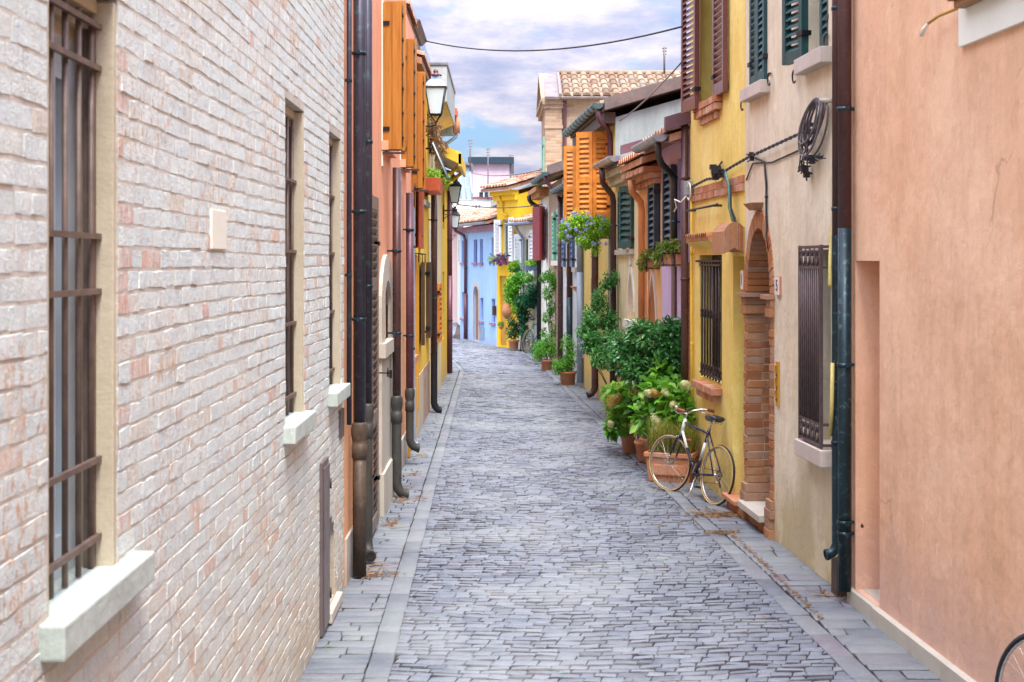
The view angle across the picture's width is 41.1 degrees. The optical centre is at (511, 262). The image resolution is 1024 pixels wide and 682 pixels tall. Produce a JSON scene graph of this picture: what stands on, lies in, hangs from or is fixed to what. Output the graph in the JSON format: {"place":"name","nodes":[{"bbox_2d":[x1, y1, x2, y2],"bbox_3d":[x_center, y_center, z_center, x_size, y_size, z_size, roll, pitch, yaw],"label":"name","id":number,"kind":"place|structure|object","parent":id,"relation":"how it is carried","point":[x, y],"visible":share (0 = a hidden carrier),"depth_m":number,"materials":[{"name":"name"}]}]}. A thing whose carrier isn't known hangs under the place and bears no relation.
{"place":"outdoors","nodes":[
{"label":"outdoors","id":0,"kind":"place"},
{"bbox_2d":[344,0,418,585],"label":"salmon house","id":1,"kind":"structure","parent":0,"point":[394,95],"depth_m":13.75,"materials":[{"name":"paint"}]},
{"bbox_2d":[344,0,351,424],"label":"downpipe","id":2,"kind":"object","parent":1,"relation":"attached to","point":[348,80],"visible":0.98,"depth_m":10.48,"materials":[{"name":"orange metal"}]},
{"bbox_2d":[351,0,367,576],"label":"downpipe","id":3,"kind":"object","parent":1,"relation":"attached to","point":[359,430],"visible":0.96,"depth_m":10.74,"materials":[{"name":"brown metal"}]},
{"bbox_2d":[366,0,375,562],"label":"downpipe","id":4,"kind":"object","parent":1,"relation":"attached to","point":[370,555],"visible":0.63,"depth_m":11.31,"materials":[{"name":"black metal"}]},
{"bbox_2d":[381,0,396,166],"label":"window","id":5,"kind":"structure","parent":1,"relation":"in","point":[384,144],"depth_m":13.75,"materials":[{"name":"paint"}]},
{"bbox_2d":[386,167,408,497],"bbox_3d":[-1.209,0.761,14.454,0.240,3.521,0.136,0,0,-19],"label":"downpipe","id":6,"kind":"object","parent":1,"relation":"attached to","point":[400,490],"visible":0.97,"depth_m":14.41,"materials":[{"name":"brown metal"}]},
{"bbox_2d":[403,193,419,452],"bbox_3d":[-1.238,0.745,16.756,0.220,3.190,0.143,0,0,-22],"label":"downpipe","id":7,"kind":"object","parent":1,"relation":"attached to","point":[412,444],"visible":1,"depth_m":16.71,"materials":[{"name":"grey metal"}]},
{"bbox_2d":[299,360,463,681],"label":"pavement","id":8,"kind":"structure","parent":0,"point":[368,616],"depth_m":10.52,"materials":[{"name":"stone"}]},
{"bbox_2d":[406,0,428,457],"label":"coral house","id":9,"kind":"structure","parent":0,"point":[415,180],"depth_m":18.36,"materials":[{"name":"paint"}]},
{"bbox_2d":[414,207,417,442],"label":"downpipe","id":10,"kind":"object","parent":9,"relation":"attached to","point":[414,323],"visible":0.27,"depth_m":17.44,"materials":[{"name":"metal"}]},
{"bbox_2d":[410,0,689,189],"label":"sky","id":11,"kind":"structure","parent":0,"point":[496,95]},
{"bbox_2d":[346,322,854,681],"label":"street","id":12,"kind":"structure","parent":0,"point":[509,402],"depth_m":10.99,"materials":[{"name":"stone"}]},
{"bbox_2d":[0,0,349,681],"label":"brick building","id":13,"kind":"structure","parent":12,"relation":"on","point":[174,391],"depth_m":4.93,"materials":[{"name":"white brick"}]},
{"bbox_2d":[39,0,154,661],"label":"window","id":14,"kind":"structure","parent":13,"relation":"in","point":[83,599],"depth_m":4.08,"materials":[{"name":"white paint"}]},
{"bbox_2d":[210,209,226,249],"bbox_3d":[-1.244,-0.138,5.780,0.013,0.165,0.300,0,0,0],"label":"plaque","id":15,"kind":"object","parent":13,"relation":"attached to","point":[218,227],"depth_m":5.75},
{"bbox_2d":[283,117,315,443],"bbox_3d":[-1.332,0.074,7.965,0.274,1.867,0.850,0,0,0],"label":"window","id":16,"kind":"structure","parent":13,"relation":"in","point":[298,424],"depth_m":8.13,"materials":[{"name":"white paint"}]},
{"bbox_2d":[319,456,331,636],"bbox_3d":[-1.262,1.905,9.197,0.052,1.150,0.335,0,0,0],"label":"meter hatch","id":17,"kind":"object","parent":13,"relation":"attached to","point":[325,588],"visible":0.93,"depth_m":9.07,"materials":[{"name":"beige metal"}]},
{"bbox_2d":[323,463,329,629],"bbox_3d":[-1.248,1.905,9.195,0.012,1.070,0.260,0,0,0],"label":"door","id":18,"kind":"structure","parent":17,"relation":"in","point":[326,471],"depth_m":9.14,"materials":[{"name":"beige metal"}]},
{"bbox_2d":[328,145,349,406],"bbox_3d":[-1.348,0.074,9.895,0.274,1.867,0.810,0,0,0],"label":"window","id":19,"kind":"structure","parent":13,"relation":"in","point":[338,393],"depth_m":10.16,"materials":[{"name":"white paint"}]},
{"bbox_2d":[338,408,343,438],"bbox_3d":[-1.281,1.205,10.215,0.030,0.210,0.230,0,0,0],"label":"letter slot","id":20,"kind":"object","parent":13,"relation":"attached to","point":[341,422],"visible":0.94,"depth_m":10.14,"materials":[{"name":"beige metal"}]},
{"bbox_2d":[414,19,432,438],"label":"yellow house","id":21,"kind":"structure","parent":12,"relation":"on","point":[423,299],"depth_m":20.26,"materials":[{"name":"paint"}]},
{"bbox_2d":[428,172,441,412],"bbox_3d":[-1.274,0.507,22.554,0.243,4.014,0.156,0,0,-19],"label":"downpipe","id":22,"kind":"object","parent":21,"relation":"attached to","point":[436,407],"visible":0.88,"depth_m":22.50,"materials":[{"name":"black metal"}]},
{"bbox_2d":[426,69,447,135],"bbox_3d":[-1.167,-2.299,20.200,0.415,1.128,0.337,0,0,0],"label":"street lantern","id":23,"kind":"object","parent":21,"relation":"attached to","point":[436,87],"visible":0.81,"depth_m":20.09,"materials":[{"name":"white glass"}]},
{"bbox_2d":[425,142,449,195],"bbox_3d":[-1.196,-1.461,21.800,0.398,0.846,0.721,0,0,0],"label":"sun panel","id":24,"kind":"object","parent":21,"relation":"attached to","point":[444,172],"visible":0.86,"depth_m":21.50,"materials":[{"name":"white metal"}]},
{"bbox_2d":[424,168,452,194],"bbox_3d":[-1.185,-1.303,21.805,0.448,0.406,1.706,0,0,0],"label":"flower box","id":25,"kind":"object","parent":21,"relation":"attached to","point":[435,184],"visible":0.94,"depth_m":21.21,"materials":[{"name":"ceramic"}]},
{"bbox_2d":[425,26,681,51],"bbox_3d":[0.253,-3.063,18.351,0.022,0.802,6.612,0,0,-30],"label":"overhead cable","id":26,"kind":"object","parent":21,"relation":"attached to","point":[566,47],"visible":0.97,"depth_m":17.47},
{"bbox_2d":[420,44,465,407],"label":"cream balcony house","id":27,"kind":"structure","parent":12,"relation":"on","point":[449,121],"depth_m":25.42,"materials":[{"name":"white paint"}]},
{"bbox_2d":[427,112,448,160],"bbox_3d":[-1.276,-2.089,22.648,0.391,0.820,1.229,0,0,6],"label":"dry plant","id":28,"kind":"object","parent":27,"relation":"hanging from","point":[437,140],"visible":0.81,"depth_m":22.59,"materials":[{"name":"brown plant"}]},
{"bbox_2d":[441,168,453,384],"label":"corner house","id":29,"kind":"structure","parent":12,"relation":"on","point":[444,289],"depth_m":29.17,"materials":[{"name":"paint"}]},
{"bbox_2d":[447,191,452,372],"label":"downpipe","id":30,"kind":"object","parent":29,"relation":"attached to","point":[449,291],"visible":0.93,"depth_m":30.55,"materials":[{"name":"metal"}]},
{"bbox_2d":[443,174,461,221],"bbox_3d":[-1.238,-1.328,28.300,0.402,0.992,0.296,0,0,0],"label":"street lantern","id":31,"kind":"object","parent":29,"relation":"attached to","point":[454,187],"visible":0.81,"depth_m":28.21,"materials":[{"name":"black glass"}]},
{"bbox_2d":[452,208,459,238],"bbox_3d":[-1.320,-0.842,31.200,0.286,0.873,0.244,0,0,0],"label":"street lantern","id":32,"kind":"object","parent":29,"relation":"attached to","point":[455,218],"visible":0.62,"depth_m":31.12,"materials":[{"name":"white glass"}]},
{"bbox_2d":[452,226,467,324],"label":"lime washed house","id":33,"kind":"structure","parent":12,"relation":"on","point":[458,278],"depth_m":55.33,"materials":[{"name":"white paint"}]},
{"bbox_2d":[452,208,495,322],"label":"pink arch house","id":34,"kind":"structure","parent":12,"relation":"on","point":[465,213],"depth_m":56.69,"materials":[{"name":"brown paint"}]},
{"bbox_2d":[457,209,496,346],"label":"blue house","id":35,"kind":"structure","parent":12,"relation":"on","point":[478,231],"depth_m":42.34,"materials":[{"name":"paint"}]},
{"bbox_2d":[453,228,467,338],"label":"downpipe","id":36,"kind":"object","parent":35,"relation":"attached to","point":[465,282],"visible":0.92,"depth_m":43.77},
{"bbox_2d":[480,168,541,347],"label":"narrow yellow house","id":37,"kind":"structure","parent":12,"relation":"on","point":[503,232],"depth_m":39.94,"materials":[{"name":"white paint"}]},
{"bbox_2d":[487,252,509,265],"bbox_3d":[-0.309,-0.090,39.890,0.826,0.418,0.727,0,0,0],"label":"flower box","id":38,"kind":"object","parent":37,"relation":"attached to","point":[496,259],"visible":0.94,"depth_m":39.60,"materials":[{"name":"purple plant"}]},
{"bbox_2d":[501,276,505,345],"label":"door","id":39,"kind":"structure","parent":37,"relation":"in","point":[503,336],"depth_m":40.18,"materials":[{"name":"brown wood"}]},
{"bbox_2d":[504,219,507,255],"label":"window","id":40,"kind":"structure","parent":37,"relation":"in","point":[505,221],"depth_m":40.05,"materials":[{"name":"white paint"}]},
{"bbox_2d":[502,299,511,318],"bbox_3d":[-0.132,1.320,39.377,0.341,0.660,0.312,0,0,0],"label":"amphora","id":41,"kind":"object","parent":37,"relation":"hanging from","point":[506,310],"visible":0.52,"depth_m":39.26,"materials":[{"name":"ceramic"}]},
{"bbox_2d":[502,270,537,350],"bbox_3d":[0.311,1.361,37.843,0.727,2.279,1.620,0,0,-34],"label":"climbing tree","id":42,"kind":"object","parent":12,"relation":"on","point":[525,301],"visible":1,"depth_m":37.93,"materials":[{"name":"green plant"}]},
{"bbox_2d":[505,213,536,350],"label":"white house","id":43,"kind":"structure","parent":12,"relation":"on","point":[523,223],"depth_m":38.62,"materials":[{"name":"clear paint"}]},
{"bbox_2d":[507,260,521,272],"bbox_3d":[0.084,0.128,38.930,0.500,0.411,0.519,0,0,0],"label":"flower box","id":44,"kind":"object","parent":43,"relation":"attached to","point":[514,268],"visible":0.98,"depth_m":38.81,"materials":[{"name":"green plant"}]},
{"bbox_2d":[514,225,524,348],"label":"downpipe","id":45,"kind":"object","parent":43,"relation":"attached to","point":[523,250],"visible":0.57,"depth_m":38.65,"materials":[{"name":"metal"}]},
{"bbox_2d":[525,237,531,274],"bbox_3d":[0.508,-0.175,38.540,0.084,1.050,0.630,0,0,-21],"label":"window","id":46,"kind":"structure","parent":43,"relation":"in","point":[527,238],"depth_m":38.72,"materials":[{"name":"white glass"}]},
{"bbox_2d":[528,186,548,358],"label":"red shutter house","id":47,"kind":"structure","parent":12,"relation":"on","point":[540,232],"depth_m":36.17,"materials":[{"name":"clear paint"}]},
{"bbox_2d":[523,259,536,270],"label":"flower box","id":48,"kind":"object","parent":47,"relation":"attached to","point":[530,264],"visible":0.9,"depth_m":37.32,"materials":[{"name":"blue"}]},
{"bbox_2d":[527,195,540,346],"bbox_3d":[0.604,0.312,37.300,0.400,4.275,0.180,0,0,0],"label":"downpipe","id":49,"kind":"object","parent":47,"relation":"attached to","point":[531,202],"visible":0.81,"depth_m":37.25,"materials":[{"name":"black metal"}]},
{"bbox_2d":[530,160,572,363],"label":"mint shutter house","id":50,"kind":"structure","parent":12,"relation":"on","point":[554,172],"depth_m":32.86,"materials":[{"name":"paint"}]},
{"bbox_2d":[550,182,581,385],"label":"grey white house","id":51,"kind":"structure","parent":12,"relation":"on","point":[558,190],"depth_m":29.14,"materials":[{"name":"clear paint"}]},
{"bbox_2d":[557,197,562,365],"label":"downpipe","id":52,"kind":"object","parent":51,"relation":"attached to","point":[560,286],"visible":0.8,"depth_m":31.30,"materials":[{"name":"metal"}]},
{"bbox_2d":[566,192,571,370],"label":"downpipe","id":53,"kind":"object","parent":51,"relation":"attached to","point":[569,308],"visible":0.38,"depth_m":29.25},
{"bbox_2d":[356,442,845,678],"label":"leaf litter","id":54,"kind":"object","parent":12,"relation":"on","point":[719,514],"visible":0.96,"depth_m":12.49,"materials":[{"name":"plant"}]},
{"bbox_2d":[592,139,654,381],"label":"cream house","id":55,"kind":"structure","parent":12,"relation":"on","point":[626,252],"depth_m":20.95,"materials":[{"name":"beige paint"}]},
{"bbox_2d":[599,168,617,382],"bbox_3d":[1.556,0.463,22.211,0.144,3.974,0.488,0,0,36],"label":"downpipe","id":56,"kind":"object","parent":55,"relation":"attached to","point":[607,189],"visible":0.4,"depth_m":22.30,"materials":[{"name":"black metal"}]},
{"bbox_2d":[562,76,689,402],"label":"pale yellow house","id":57,"kind":"structure","parent":12,"relation":"on","point":[587,133],"depth_m":23.05,"materials":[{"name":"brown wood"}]},
{"bbox_2d":[576,235,582,382],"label":"downpipe","id":58,"kind":"object","parent":57,"relation":"attached to","point":[579,308],"visible":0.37,"depth_m":27.14,"materials":[{"name":"metal"}]},
{"bbox_2d":[556,208,609,256],"bbox_3d":[1.331,-0.510,22.931,1.166,0.882,1.211,0,0,0],"label":"flower box","id":59,"kind":"object","parent":57,"relation":"attached to","point":[595,229],"visible":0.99,"depth_m":22.91,"materials":[{"name":"ceramic"}]},
{"bbox_2d":[586,241,597,397],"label":"downpipe","id":60,"kind":"object","parent":57,"relation":"attached to","point":[592,392],"visible":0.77,"depth_m":24.85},
{"bbox_2d":[595,109,612,155],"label":"downpipe","id":61,"kind":"object","parent":57,"relation":"attached to","point":[605,126],"visible":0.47,"depth_m":22.80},
{"bbox_2d":[617,151,661,324],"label":"peach house","id":62,"kind":"structure","parent":12,"relation":"on","point":[643,175],"depth_m":18.66,"materials":[{"name":"paint"}]},
{"bbox_2d":[628,180,645,329],"bbox_3d":[1.777,0.643,19.389,0.308,3.613,0.129,0,0,-42],"label":"downpipe","id":63,"kind":"object","parent":62,"relation":"attached to","point":[636,196],"visible":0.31,"depth_m":19.41,"materials":[{"name":"metal"}]},
{"bbox_2d":[635,247,659,273],"bbox_3d":[1.902,-0.018,18.398,0.487,0.376,0.322,0,0,0],"label":"flower box","id":64,"kind":"object","parent":62,"relation":"attached to","point":[647,265],"visible":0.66,"depth_m":18.34,"materials":[{"name":"ceramic"}]},
{"bbox_2d":[647,270,649,319],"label":"downpipe","id":65,"kind":"object","parent":62,"relation":"attached to","point":[648,298],"depth_m":19.03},
{"bbox_2d":[631,112,690,433],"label":"lavender house","id":66,"kind":"structure","parent":12,"relation":"on","point":[668,136],"depth_m":17.19,"materials":[{"name":"paint"}]},
{"bbox_2d":[649,237,680,269],"bbox_3d":[1.976,-0.105,16.758,0.599,0.416,0.356,0,0,0],"label":"flower box","id":67,"kind":"object","parent":66,"relation":"attached to","point":[664,256],"visible":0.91,"depth_m":16.67,"materials":[{"name":"ceramic"}]},
{"bbox_2d":[655,142,679,252],"bbox_3d":[1.888,-0.791,16.681,0.112,1.342,0.611,0,0,31],"label":"downpipe","id":68,"kind":"object","parent":66,"relation":"attached to","point":[666,168],"visible":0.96,"depth_m":16.86,"materials":[{"name":"brown metal"}]},
{"bbox_2d":[680,124,689,431],"bbox_3d":[2.053,0.325,16.221,0.118,4.150,0.111,0,0,44],"label":"downpipe","id":69,"kind":"object","parent":66,"relation":"attached to","point":[684,278],"visible":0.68,"depth_m":16.18,"materials":[{"name":"metal"}]},
{"bbox_2d":[681,0,744,515],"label":"ochre yellow house","id":70,"kind":"structure","parent":12,"relation":"on","point":[715,240],"depth_m":14.52,"materials":[{"name":"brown paint"}]},
{"bbox_2d":[619,61,682,120],"bbox_3d":[1.858,-2.289,19.000,0.020,0.082,6.803,0,0,-1],"label":"overhead cable","id":71,"kind":"object","parent":70,"relation":"attached to","point":[679,64],"visible":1,"depth_m":17.89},
{"bbox_2d":[673,181,692,211],"bbox_3d":[2.029,-0.772,15.988,0.154,0.356,0.572,0,0,-18],"label":"junction box","id":72,"kind":"object","parent":70,"relation":"attached to","point":[688,190],"visible":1,"depth_m":15.88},
{"bbox_2d":[690,198,693,432],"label":"downpipe","id":73,"kind":"object","parent":70,"relation":"attached to","point":[691,300],"visible":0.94,"depth_m":15.94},
{"bbox_2d":[691,255,721,402],"bbox_3d":[2.233,0.710,15.062,0.340,1.580,1.289,0,0,-4],"label":"window","id":74,"kind":"structure","parent":70,"relation":"in","point":[708,391],"depth_m":14.97,"materials":[{"name":"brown wood"}]},
{"bbox_2d":[693,94,722,125],"bbox_3d":[2.232,-1.659,15.000,0.270,0.237,1.212,0,0,-4],"label":"window sill","id":75,"kind":"structure","parent":70,"relation":"in","point":[708,111],"depth_m":14.82,"materials":[{"name":"orange brick"}]},
{"bbox_2d":[691,133,797,187],"bbox_3d":[2.225,-0.966,13.591,0.016,0.219,4.649,0,0,-4],"label":"twisted cable","id":76,"kind":"object","parent":70,"relation":"attached to","point":[754,154],"visible":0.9,"depth_m":12.86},
{"bbox_2d":[709,161,723,180],"bbox_3d":[2.156,-0.966,14.362,0.148,0.215,0.211,0,0,0],"label":"cable splice","id":77,"kind":"object","parent":76,"relation":"attached to","point":[715,169],"visible":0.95,"depth_m":14.31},
{"bbox_2d":[724,171,736,221],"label":"drop cables","id":78,"kind":"object","parent":76,"relation":"hanging from","point":[730,209],"visible":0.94,"depth_m":13.72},
{"bbox_2d":[746,148,803,248],"bbox_3d":[2.341,-0.553,12.301,0.040,0.873,2.007,0,0,-4],"label":"drop cable","id":79,"kind":"object","parent":76,"relation":"hanging from","point":[763,162],"visible":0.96,"depth_m":12.50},
{"bbox_2d":[737,0,837,583],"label":"beige house","id":80,"kind":"structure","parent":12,"relation":"on","point":[785,500],"depth_m":11.76,"materials":[{"name":"paint"}]},
{"bbox_2d":[740,79,769,102],"bbox_3d":[2.321,-1.605,12.820,0.185,0.120,0.812,0,0,-4],"label":"window sill","id":81,"kind":"structure","parent":80,"relation":"in","point":[759,88],"depth_m":12.66,"materials":[{"name":"white stone"}]},
{"bbox_2d":[774,361,779,406],"bbox_3d":[2.350,1.080,12.124,0.039,0.400,0.091,0,0,-4],"label":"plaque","id":82,"kind":"object","parent":80,"relation":"attached to","point":[777,383],"visible":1,"depth_m":12.09,"materials":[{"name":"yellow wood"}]},
{"bbox_2d":[775,276,781,295],"bbox_3d":[2.357,0.210,12.095,0.029,0.170,0.151,0,0,-4],"label":"number tile","id":83,"kind":"object","parent":80,"relation":"attached to","point":[778,285],"visible":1,"depth_m":12.04,"materials":[{"name":"ceramic"}]},
{"bbox_2d":[794,245,831,467],"bbox_3d":[2.510,0.720,10.825,0.389,1.710,0.750,0,0,0],"label":"window","id":84,"kind":"structure","parent":80,"relation":"in","point":[810,277],"depth_m":10.77,"materials":[{"name":"brown metal"}]},
{"bbox_2d":[794,2,831,74],"bbox_3d":[2.476,-2.370,10.880,0.309,1.660,0.760,0,0,0],"label":"window sill","id":85,"kind":"structure","parent":80,"relation":"in","point":[821,56],"depth_m":10.73,"materials":[{"name":"white stone"}]},
{"bbox_2d":[797,97,831,180],"bbox_3d":[2.368,-0.971,10.818,0.161,0.623,0.682,0,0,-4],"label":"cable coil","id":86,"kind":"object","parent":80,"relation":"hanging from","point":[804,140],"visible":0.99,"depth_m":10.80,"materials":[{"name":"rubber"}]},
{"bbox_2d":[823,0,837,559],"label":"downpipe","id":87,"kind":"object","parent":80,"relation":"attached to","point":[830,552],"visible":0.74,"depth_m":10.19,"materials":[{"name":"metal"}]},
{"bbox_2d":[828,197,834,435],"bbox_3d":[2.409,0.252,10.286,0.054,2.105,0.291,0,0,16],"label":"conduit","id":88,"kind":"object","parent":80,"relation":"attached to","point":[831,364],"visible":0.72,"depth_m":10.18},
{"bbox_2d":[847,0,1023,681],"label":"pink house","id":89,"kind":"structure","parent":12,"relation":"on","point":[938,336],"depth_m":8.30,"materials":[{"name":"paint"}]},
{"bbox_2d":[837,0,854,591],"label":"downpipe","id":90,"kind":"object","parent":89,"relation":"attached to","point":[845,365],"visible":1,"depth_m":9.94,"materials":[{"name":"metal"}]},
{"bbox_2d":[947,0,981,8],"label":"window","id":91,"kind":"structure","parent":89,"relation":"in","point":[958,4],"depth_m":7.74,"materials":[{"name":"orange brick"}]},
{"bbox_2d":[459,339,942,681],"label":"pavement","id":92,"kind":"structure","parent":0,"point":[842,634],"depth_m":10.28,"materials":[{"name":"stone"}]},
{"bbox_2d":[505,316,523,349],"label":"potted plant","id":93,"kind":"object","parent":92,"relation":"on","point":[514,331],"visible":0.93,"depth_m":38.52,"materials":[{"name":"green plant"}]},
{"bbox_2d":[522,316,536,352],"bbox_3d":[0.688,1.981,37.707,0.558,1.015,1.651,7,3,25],"label":"bicycle","id":94,"kind":"object","parent":92,"relation":"on","point":[532,339],"visible":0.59,"depth_m":37.37,"materials":[{"name":"silver metal"}]},
{"bbox_2d":[530,334,557,370],"bbox_3d":[0.784,2.079,31.599,0.668,0.839,0.586,0,0,-31],"label":"potted plant","id":95,"kind":"object","parent":92,"relation":"on","point":[546,363],"visible":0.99,"depth_m":31.53,"materials":[{"name":"green plant"}]},
{"bbox_2d":[538,268,556,364],"bbox_3d":[0.850,1.310,33.248,0.456,2.345,1.027,0,0,-20],"label":"climbing plant","id":96,"kind":"object","parent":92,"relation":"on","point":[551,309],"visible":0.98,"depth_m":33.09,"materials":[{"name":"green plant"}]},
{"bbox_2d":[550,332,576,384],"bbox_3d":[1.078,1.957,27.786,0.617,1.085,0.488,0,0,0],"label":"potted plant","id":97,"kind":"object","parent":92,"relation":"on","point":[567,376],"visible":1,"depth_m":27.73,"materials":[{"name":"green plant"}]},
{"bbox_2d":[574,269,620,415],"bbox_3d":[1.405,1.304,21.758,0.826,2.392,1.204,0,0,0],"label":"climbing rose","id":98,"kind":"object","parent":92,"relation":"on","point":[590,344],"visible":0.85,"depth_m":21.78,"materials":[{"name":"plant"}]},
{"bbox_2d":[599,366,645,452],"bbox_3d":[1.491,1.907,17.601,0.709,1.174,1.035,0,0,-30],"label":"hydrangea","id":99,"kind":"object","parent":92,"relation":"on","point":[618,399],"visible":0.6,"depth_m":17.57,"materials":[{"name":"plant"}]},
{"bbox_2d":[603,314,680,463],"bbox_3d":[1.648,1.568,16.871,1.322,1.864,0.731,0,0,32],"label":"camellia bush","id":100,"kind":"object","parent":92,"relation":"on","point":[637,346],"visible":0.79,"depth_m":16.77,"materials":[{"name":"green plant"}]},
{"bbox_2d":[627,354,696,460],"bbox_3d":[1.790,1.792,16.377,0.846,1.350,1.503,0,0,0],"label":"hydrangea","id":101,"kind":"object","parent":92,"relation":"on","point":[674,390],"visible":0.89,"depth_m":16.14,"materials":[{"name":"plant"}]},
{"bbox_2d":[629,416,701,482],"bbox_3d":[1.846,2.112,15.652,1.108,0.776,0.951,0,0,0],"label":"planter box","id":102,"kind":"object","parent":92,"relation":"on","point":[658,457],"visible":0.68,"depth_m":15.51,"materials":[{"name":"ceramic"}]},
{"bbox_2d":[649,406,734,505],"bbox_3d":[1.993,2.040,14.537,0.530,0.964,1.568,10,-4,-23],"label":"bicycle","id":103,"kind":"object","parent":92,"relation":"on","point":[683,441],"visible":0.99,"depth_m":14.43,"materials":[{"name":"silver metal"}]},
{"bbox_2d":[831,557,846,596],"bbox_3d":[2.458,2.370,10.225,0.103,0.300,0.150,0,0,0],"label":"pipe stub","id":104,"kind":"object","parent":92,"relation":"on","point":[834,577],"visible":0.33,"depth_m":10.20,"materials":[{"name":"metal"}]},
{"bbox_2d":[995,633,1023,681],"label":"bicycle","id":105,"kind":"object","parent":92,"relation":"on","point":[1014,644],"visible":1,"depth_m":7.05,"materials":[{"name":"rubber"}]},
{"label":"ground","id":106,"kind":"structure","parent":0,"visible":0},
{"bbox_2d":[452,201,475,211],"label":"cream block","id":107,"kind":"structure","parent":106,"relation":"on","point":[460,208],"depth_m":60.00,"materials":[{"name":"white paint"}]},
{"bbox_2d":[441,162,473,202],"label":"glazed veranda","id":108,"kind":"object","parent":107,"relation":"on","point":[466,193],"visible":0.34,"depth_m":60.28,"materials":[{"name":"glass"}]},
{"bbox_2d":[473,197,492,207],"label":"grey annex","id":109,"kind":"object","parent":106,"relation":"on","point":[482,201],"visible":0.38,"depth_m":66.00,"materials":[{"name":"paint"}]},
{"bbox_2d":[468,157,513,196],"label":"mauve block","id":110,"kind":"structure","parent":106,"relation":"on","point":[499,165],"depth_m":74.00,"materials":[{"name":"white paint"}]},
{"bbox_2d":[536,70,689,185],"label":"tall brick building","id":111,"kind":"structure","parent":106,"relation":"on","point":[566,99],"depth_m":38.01,"materials":[{"name":"brick"}]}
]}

